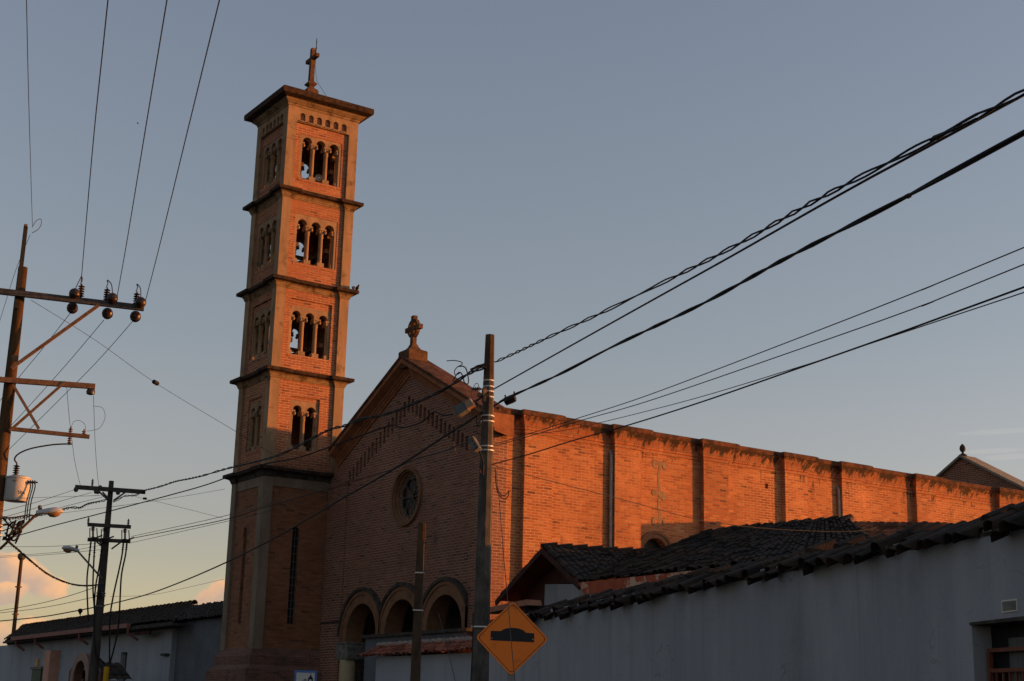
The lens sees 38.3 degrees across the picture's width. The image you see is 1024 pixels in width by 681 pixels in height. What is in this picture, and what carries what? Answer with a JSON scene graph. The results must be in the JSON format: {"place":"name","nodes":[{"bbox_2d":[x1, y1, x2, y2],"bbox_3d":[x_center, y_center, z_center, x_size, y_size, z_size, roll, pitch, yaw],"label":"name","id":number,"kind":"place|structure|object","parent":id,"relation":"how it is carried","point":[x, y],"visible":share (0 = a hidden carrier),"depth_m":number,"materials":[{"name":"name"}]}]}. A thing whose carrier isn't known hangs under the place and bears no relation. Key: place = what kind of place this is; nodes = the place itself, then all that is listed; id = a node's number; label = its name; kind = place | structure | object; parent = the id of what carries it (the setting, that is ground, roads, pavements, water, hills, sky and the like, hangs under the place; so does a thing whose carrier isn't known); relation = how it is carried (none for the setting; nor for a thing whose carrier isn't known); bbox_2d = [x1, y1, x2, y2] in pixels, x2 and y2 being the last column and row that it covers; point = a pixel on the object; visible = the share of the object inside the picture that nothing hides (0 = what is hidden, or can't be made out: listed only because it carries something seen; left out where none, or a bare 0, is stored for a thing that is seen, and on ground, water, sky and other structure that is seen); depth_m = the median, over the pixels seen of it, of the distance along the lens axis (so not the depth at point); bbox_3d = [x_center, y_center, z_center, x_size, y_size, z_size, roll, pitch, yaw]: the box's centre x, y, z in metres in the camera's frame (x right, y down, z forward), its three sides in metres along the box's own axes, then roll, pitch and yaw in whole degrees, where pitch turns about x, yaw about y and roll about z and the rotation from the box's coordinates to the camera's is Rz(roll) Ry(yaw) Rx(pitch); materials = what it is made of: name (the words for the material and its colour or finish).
{"place":"outdoors","nodes":[
{"label":"outdoors","id":0,"kind":"place"},
{"bbox_2d":[0,544,86,546],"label":"overhead wire","id":1,"kind":"object","parent":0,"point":[39,546],"visible":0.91,"depth_m":56.74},
{"bbox_2d":[68,653,131,680],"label":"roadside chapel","id":2,"kind":"structure","parent":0,"point":[78,672],"depth_m":53.71,"materials":[{"name":"paint"}]},
{"bbox_2d":[2,489,222,520],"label":"overhead wire","id":3,"kind":"object","parent":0,"point":[128,504],"visible":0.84,"depth_m":58.55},
{"bbox_2d":[438,613,454,678],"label":"overhead wire","id":4,"kind":"object","parent":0,"point":[446,645],"visible":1,"depth_m":22.05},
{"bbox_2d":[447,360,462,374],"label":"overhead wire","id":5,"kind":"object","parent":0,"point":[457,366],"visible":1,"depth_m":21.27,"materials":[{"name":"grey metal"}]},
{"bbox_2d":[496,472,514,679],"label":"overhead wire","id":6,"kind":"object","parent":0,"point":[505,580],"visible":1,"depth_m":17.87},
{"bbox_2d":[504,391,515,404],"bbox_3d":[-0.028,0.832,21.250,0.187,0.207,0.124,-3,-15,16],"label":"cable splice","id":7,"kind":"object","parent":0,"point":[511,400],"visible":0.66,"depth_m":21.20,"materials":[{"name":"black plastic"}]},
{"bbox_2d":[0,0,1023,645],"label":"sky","id":8,"kind":"structure","parent":0,"point":[526,170],"materials":[{"name":"blue"}]},
{"bbox_2d":[319,315,1023,680],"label":"church","id":9,"kind":"structure","parent":0,"point":[369,559],"depth_m":44.61,"materials":[{"name":"brick"}]},
{"bbox_2d":[390,466,421,525],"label":"rose window","id":10,"kind":"structure","parent":9,"relation":"in","point":[411,497],"depth_m":44.71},
{"bbox_2d":[641,531,670,550],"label":"side window","id":11,"kind":"structure","parent":9,"relation":"in","point":[646,541],"depth_m":43.70,"materials":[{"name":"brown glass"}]},
{"bbox_2d":[853,521,947,536],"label":"tiled roof house","id":12,"kind":"structure","parent":0,"point":[888,528],"depth_m":44.80,"materials":[{"name":"tile"}]},
{"label":"street","id":13,"kind":"structure","parent":0,"visible":0},
{"bbox_2d":[0,219,145,536],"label":"utility pole","id":14,"kind":"object","parent":13,"relation":"on","point":[10,380],"visible":0.98,"depth_m":33.03,"materials":[{"name":"brown wood"}]},
{"bbox_2d":[2,516,24,543],"bbox_3d":[-10.759,4.076,31.771,0.487,0.582,0.286,7,-15,-19],"label":"cable tangle","id":15,"kind":"object","parent":14,"relation":"attached to","point":[18,527],"visible":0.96,"depth_m":31.79,"materials":[{"name":"black rubber"}]},
{"bbox_2d":[0,236,29,318],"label":"overhead wire","id":16,"kind":"object","parent":14,"relation":"attached to","point":[11,282],"visible":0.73,"depth_m":35.41,"materials":[{"name":"black metal"}]},
{"bbox_2d":[3,463,37,502],"bbox_3d":[-10.795,3.113,32.364,0.630,0.839,0.610,11,-17,-32],"label":"transformer","id":17,"kind":"object","parent":14,"relation":"attached to","point":[16,489],"visible":1,"depth_m":32.12,"materials":[{"name":"grey paint"}]},
{"bbox_2d":[24,481,31,519],"bbox_3d":[-10.510,3.491,32.135,0.072,0.868,0.257,-4,-16,21],"label":"transformer lead","id":18,"kind":"object","parent":17,"relation":"hanging from","point":[27,500],"visible":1,"depth_m":32.03,"materials":[{"name":"black rubber"}]},
{"bbox_2d":[26,481,33,519],"bbox_3d":[-10.483,3.489,32.136,0.055,0.867,0.233,-2,-15,13],"label":"transformer lead","id":19,"kind":"object","parent":17,"relation":"hanging from","point":[29,500],"visible":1,"depth_m":32.05,"materials":[{"name":"black rubber"}]},
{"bbox_2d":[28,482,35,519],"bbox_3d":[-10.438,3.488,32.139,0.045,0.867,0.210,2,-15,-1],"label":"transformer lead","id":20,"kind":"object","parent":17,"relation":"hanging from","point":[31,500],"visible":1,"depth_m":32.06,"materials":[{"name":"black rubber"}]},
{"bbox_2d":[14,443,71,462],"bbox_3d":[-10.349,2.481,32.556,1.190,0.531,0.148,4,-15,-11],"label":"transformer lead","id":21,"kind":"object","parent":17,"relation":"attached to","point":[15,461],"visible":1,"depth_m":32.55,"materials":[{"name":"black rubber"}]},
{"bbox_2d":[26,0,32,227],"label":"overhead wire","id":22,"kind":"object","parent":14,"relation":"attached to","point":[28,103],"visible":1,"depth_m":22.79,"materials":[{"name":"black metal"}]},
{"bbox_2d":[0,505,62,549],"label":"street lamp","id":23,"kind":"object","parent":14,"relation":"attached to","point":[54,512],"visible":0.98,"depth_m":31.93,"materials":[{"name":"grey metal"}]},
{"bbox_2d":[0,314,69,399],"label":"overhead wire","id":24,"kind":"object","parent":14,"relation":"attached to","point":[42,348],"visible":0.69,"depth_m":36.18,"materials":[{"name":"black metal"}]},
{"bbox_2d":[14,320,103,421],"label":"overhead wire","id":25,"kind":"object","parent":14,"relation":"attached to","point":[62,368],"visible":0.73,"depth_m":36.38,"materials":[{"name":"black metal"}]},
{"bbox_2d":[22,322,131,436],"bbox_3d":[-15.713,3.729,44.490,0.038,3.148,26.349,10,-17,-30],"label":"overhead wire","id":26,"kind":"object","parent":14,"relation":"attached to","point":[79,379],"visible":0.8,"depth_m":37.16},
{"bbox_2d":[80,0,108,292],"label":"overhead wire","id":27,"kind":"object","parent":14,"relation":"attached to","point":[94,132],"visible":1,"depth_m":22.07,"materials":[{"name":"black metal"}]},
{"bbox_2d":[117,0,167,295],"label":"overhead wire","id":28,"kind":"object","parent":14,"relation":"attached to","point":[144,133],"visible":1,"depth_m":22.30,"materials":[{"name":"black metal"}]},
{"bbox_2d":[145,0,219,299],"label":"overhead wire","id":29,"kind":"object","parent":14,"relation":"attached to","point":[186,135],"visible":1,"depth_m":22.50,"materials":[{"name":"black metal"}]},
{"bbox_2d":[31,300,348,500],"bbox_3d":[-8.057,2.054,39.715,0.205,2.465,14.810,-5,-16,23],"label":"overhead wire","id":30,"kind":"object","parent":14,"relation":"attached to","point":[177,396],"visible":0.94,"depth_m":38.47,"materials":[{"name":"black metal"}]},
{"bbox_2d":[3,411,452,539],"bbox_3d":[-5.870,2.622,26.354,0.060,0.825,14.869,14,-19,-40],"label":"overhead wire","id":31,"kind":"object","parent":14,"relation":"attached to","point":[248,469],"visible":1,"depth_m":24.66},
{"label":"ground","id":32,"kind":"structure","parent":0,"visible":0},
{"bbox_2d":[11,553,24,632],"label":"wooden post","id":33,"kind":"object","parent":32,"relation":"on","point":[18,587],"visible":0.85,"depth_m":78.76,"materials":[{"name":"brown wood"}]},
{"bbox_2d":[74,479,145,680],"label":"utility pole","id":34,"kind":"object","parent":32,"relation":"on","point":[106,539],"visible":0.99,"depth_m":46.37,"materials":[{"name":"wood"}]},
{"bbox_2d":[1,490,72,511],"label":"overhead wire","id":35,"kind":"object","parent":34,"relation":"attached to","point":[38,501],"visible":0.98,"depth_m":37.79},
{"bbox_2d":[0,492,91,518],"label":"overhead wire","id":36,"kind":"object","parent":34,"relation":"attached to","point":[45,505],"visible":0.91,"depth_m":37.64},
{"bbox_2d":[0,586,97,610],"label":"overhead wire","id":37,"kind":"object","parent":34,"relation":"attached to","point":[47,601],"visible":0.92,"depth_m":50.66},
{"bbox_2d":[2,596,96,612],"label":"overhead wire","id":38,"kind":"object","parent":34,"relation":"attached to","point":[49,606],"visible":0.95,"depth_m":50.36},
{"bbox_2d":[0,549,100,557],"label":"overhead wire","id":39,"kind":"object","parent":34,"relation":"attached to","point":[51,554],"visible":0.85,"depth_m":55.36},
{"bbox_2d":[1,496,104,524],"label":"overhead wire","id":40,"kind":"object","parent":34,"relation":"attached to","point":[60,507],"visible":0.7,"depth_m":39.22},
{"bbox_2d":[3,536,103,586],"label":"overhead wire","id":41,"kind":"object","parent":34,"relation":"attached to","point":[28,558],"visible":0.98,"depth_m":37.18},
{"bbox_2d":[0,604,107,620],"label":"overhead wire","id":42,"kind":"object","parent":34,"relation":"attached to","point":[47,615],"visible":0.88,"depth_m":50.72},
{"bbox_2d":[2,499,107,519],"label":"overhead wire","id":43,"kind":"object","parent":34,"relation":"attached to","point":[16,517],"visible":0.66,"depth_m":39.68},
{"bbox_2d":[67,394,80,485],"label":"overhead wire","id":44,"kind":"object","parent":34,"relation":"attached to","point":[71,437],"visible":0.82,"depth_m":39.77,"materials":[{"name":"black metal"}]},
{"bbox_2d":[62,545,101,578],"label":"street lamp","id":45,"kind":"object","parent":34,"relation":"attached to","point":[68,549],"visible":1,"depth_m":45.35,"materials":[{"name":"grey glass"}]},
{"bbox_2d":[86,541,91,621],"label":"down cable","id":46,"kind":"object","parent":34,"relation":"attached to","point":[89,554],"visible":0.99,"depth_m":45.91,"materials":[{"name":"black rubber"}]},
{"bbox_2d":[93,396,98,484],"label":"overhead wire","id":47,"kind":"object","parent":34,"relation":"attached to","point":[94,432],"visible":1,"depth_m":37.53,"materials":[{"name":"black metal"}]},
{"bbox_2d":[92,541,105,664],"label":"down cable","id":48,"kind":"object","parent":34,"relation":"attached to","point":[94,543],"visible":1,"depth_m":45.87,"materials":[{"name":"black rubber"}]},
{"bbox_2d":[93,541,105,663],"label":"down cable","id":49,"kind":"object","parent":34,"relation":"attached to","point":[102,543],"visible":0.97,"depth_m":45.91,"materials":[{"name":"black rubber"}]},
{"bbox_2d":[109,542,123,664],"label":"down cable","id":50,"kind":"object","parent":34,"relation":"attached to","point":[122,549],"visible":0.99,"depth_m":46.02,"materials":[{"name":"black rubber"}]},
{"bbox_2d":[110,542,127,662],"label":"down cable","id":51,"kind":"object","parent":34,"relation":"attached to","point":[126,547],"visible":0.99,"depth_m":46.03,"materials":[{"name":"black rubber"}]},
{"bbox_2d":[113,490,144,502],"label":"overhead wire","id":52,"kind":"object","parent":34,"relation":"attached to","point":[129,495],"visible":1,"depth_m":46.84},
{"bbox_2d":[132,495,220,517],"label":"overhead wire","id":53,"kind":"object","parent":34,"relation":"attached to","point":[176,506],"visible":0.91,"depth_m":46.34,"materials":[{"name":"black metal"}]},
{"bbox_2d":[131,487,349,542],"bbox_3d":[-7.766,4.740,38.660,0.019,0.751,19.758,9,-16,-26],"label":"overhead wire","id":54,"kind":"object","parent":34,"relation":"attached to","point":[248,516],"visible":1,"depth_m":35.77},
{"bbox_2d":[131,481,351,536],"bbox_3d":[-7.695,4.526,38.200,0.034,0.984,20.707,8,-16,-25],"label":"overhead wire","id":55,"kind":"object","parent":34,"relation":"attached to","point":[252,508],"visible":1,"depth_m":34.82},
{"bbox_2d":[134,483,349,537],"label":"overhead wire","id":56,"kind":"object","parent":34,"relation":"attached to","point":[250,511],"visible":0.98,"depth_m":35.80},
{"bbox_2d":[0,600,222,680],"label":"corner house","id":57,"kind":"structure","parent":32,"relation":"on","point":[178,641],"depth_m":59.48,"materials":[{"name":"paint"}]},
{"bbox_2d":[31,669,42,680],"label":"door","id":58,"kind":"structure","parent":57,"relation":"in","point":[37,674],"depth_m":67.85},
{"bbox_2d":[205,38,373,680],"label":"bell tower","id":59,"kind":"structure","parent":32,"relation":"on","point":[288,399],"depth_m":49.44,"materials":[{"name":"brick"}]},
{"bbox_2d":[242,525,247,536],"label":"slit window","id":60,"kind":"structure","parent":59,"relation":"in","point":[246,526],"depth_m":48.36,"materials":[{"name":"glass"}]},
{"bbox_2d":[287,524,301,623],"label":"slit window","id":61,"kind":"structure","parent":59,"relation":"in","point":[293,532],"depth_m":47.72,"materials":[{"name":"black glass"}]},
{"bbox_2d":[315,174,321,181],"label":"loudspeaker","id":62,"kind":"object","parent":59,"relation":"attached to","point":[318,177],"visible":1,"depth_m":51.06,"materials":[{"name":"metal"}]},
{"bbox_2d":[294,670,316,680],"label":"tourist sign","id":63,"kind":"object","parent":32,"relation":"on","point":[304,675],"visible":1,"depth_m":40.59,"materials":[{"name":"blue metal"}]},
{"bbox_2d":[357,636,471,680],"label":"churchyard wall","id":64,"kind":"structure","parent":32,"relation":"on","point":[436,667],"depth_m":39.95,"materials":[{"name":"white paint"}]},
{"bbox_2d":[360,628,471,680],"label":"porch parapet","id":65,"kind":"structure","parent":32,"relation":"on","point":[372,641],"depth_m":42.74,"materials":[{"name":"paint"}]},
{"bbox_2d":[410,523,425,680],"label":"wooden post","id":66,"kind":"object","parent":32,"relation":"on","point":[415,672],"visible":1,"depth_m":24.54,"materials":[{"name":"wood"}]},
{"bbox_2d":[421,541,426,609],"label":"overhead wire","id":67,"kind":"object","parent":66,"relation":"attached to","point":[423,574],"visible":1,"depth_m":24.61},
{"bbox_2d":[495,514,870,609],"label":"gabled house","id":68,"kind":"structure","parent":32,"relation":"on","point":[550,573],"depth_m":32.28,"materials":[{"name":"tile"}]},
{"bbox_2d":[497,467,877,531],"bbox_3d":[3.336,2.782,24.616,0.128,0.492,10.303,-13,-20,43],"label":"overhead wire","id":69,"kind":"object","parent":68,"relation":"attached to","point":[681,515],"visible":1,"depth_m":24.04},
{"bbox_2d":[489,501,1023,680],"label":"street house","id":70,"kind":"structure","parent":32,"relation":"on","point":[927,601],"depth_m":21.07,"materials":[{"name":"paint"}]},
{"bbox_2d":[969,616,1023,680],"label":"window","id":71,"kind":"structure","parent":70,"relation":"in","point":[1005,659],"depth_m":17.42,"materials":[{"name":"brown glass"}]},
{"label":"pavement","id":72,"kind":"structure","parent":0,"visible":0},
{"bbox_2d":[471,334,493,680],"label":"utility pole","id":73,"kind":"object","parent":72,"relation":"on","point":[480,660],"visible":0.94,"depth_m":20.93,"materials":[{"name":"concrete"}]},
{"bbox_2d":[108,410,483,604],"bbox_3d":[-6.434,4.640,33.591,0.159,1.126,28.436,8,-16,-24],"label":"overhead wire","id":74,"kind":"object","parent":73,"relation":"attached to","point":[424,449],"visible":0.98,"depth_m":27.06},
{"bbox_2d":[145,366,486,490],"bbox_3d":[-6.005,2.574,34.222,0.122,1.974,28.303,8,-16,-22],"label":"overhead wire","id":75,"kind":"object","parent":73,"relation":"attached to","point":[459,379],"visible":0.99,"depth_m":27.58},
{"bbox_2d":[470,612,473,680],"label":"overhead wire","id":76,"kind":"object","parent":73,"relation":"attached to","point":[472,644],"visible":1,"depth_m":20.19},
{"bbox_2d":[468,436,481,451],"bbox_3d":[-0.546,1.469,20.988,0.186,0.221,0.176,-5,-16,25],"label":"terminal box","id":77,"kind":"object","parent":73,"relation":"attached to","point":[474,444],"visible":1,"depth_m":20.98,"materials":[{"name":"metal"}]},
{"bbox_2d":[352,442,468,480],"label":"overhead wire","id":78,"kind":"object","parent":77,"relation":"attached to","point":[415,459],"visible":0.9,"depth_m":23.48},
{"bbox_2d":[478,451,483,474],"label":"overhead wire","id":79,"kind":"object","parent":77,"relation":"attached to","point":[480,453],"visible":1,"depth_m":20.82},
{"bbox_2d":[470,363,485,370],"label":"overhead wire","id":80,"kind":"object","parent":73,"relation":"attached to","point":[477,366],"visible":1,"depth_m":21.16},
{"bbox_2d":[452,366,468,384],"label":"overhead wire","id":81,"kind":"object","parent":80,"relation":"attached to","point":[462,375],"visible":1,"depth_m":21.13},
{"bbox_2d":[476,412,483,433],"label":"overhead wire","id":82,"kind":"object","parent":73,"relation":"attached to","point":[482,418],"visible":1,"depth_m":20.97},
{"bbox_2d":[494,467,508,499],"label":"overhead wire","id":83,"kind":"object","parent":73,"relation":"attached to","point":[496,486],"visible":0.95,"depth_m":20.84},
{"bbox_2d":[491,286,1023,464],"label":"overhead wire","id":84,"kind":"object","parent":73,"relation":"attached to","point":[984,301],"visible":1,"depth_m":13.91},
{"bbox_2d":[493,129,1023,406],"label":"overhead wire","id":85,"kind":"object","parent":73,"relation":"attached to","point":[985,153],"visible":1,"depth_m":10.95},
{"bbox_2d":[493,264,1023,446],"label":"overhead wire","id":86,"kind":"object","parent":73,"relation":"attached to","point":[791,351],"visible":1,"depth_m":13.90,"materials":[{"name":"black metal"}]},
{"bbox_2d":[494,89,1023,361],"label":"overhead wire","id":87,"kind":"object","parent":73,"relation":"attached to","point":[957,126],"visible":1,"depth_m":11.07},
{"bbox_2d":[494,96,1023,388],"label":"overhead wire","id":88,"kind":"object","parent":73,"relation":"attached to","point":[849,189],"visible":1,"depth_m":11.87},
{"bbox_2d":[494,247,1023,444],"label":"overhead wire","id":89,"kind":"object","parent":73,"relation":"attached to","point":[791,340],"visible":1,"depth_m":13.92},
{"bbox_2d":[532,292,1023,433],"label":"overhead wire","id":90,"kind":"object","parent":73,"relation":"attached to","point":[799,366],"visible":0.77,"depth_m":15.87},
{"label":"overhead wire","id":91,"kind":"object","parent":73,"relation":"attached to","visible":0},
{"bbox_2d":[453,398,475,417],"bbox_3d":[-0.680,0.964,21.082,0.306,0.256,0.159,-3,-15,16],"label":"junction box","id":92,"kind":"object","parent":91,"relation":"hanging from","point":[462,408],"visible":1,"depth_m":21.02,"materials":[{"name":"metal"}]},
{"bbox_2d":[477,603,546,680],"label":"warning sign","id":93,"kind":"object","parent":72,"relation":"on","point":[528,637],"visible":0.98,"depth_m":17.86,"materials":[{"name":"yellow metal"}]}
]}

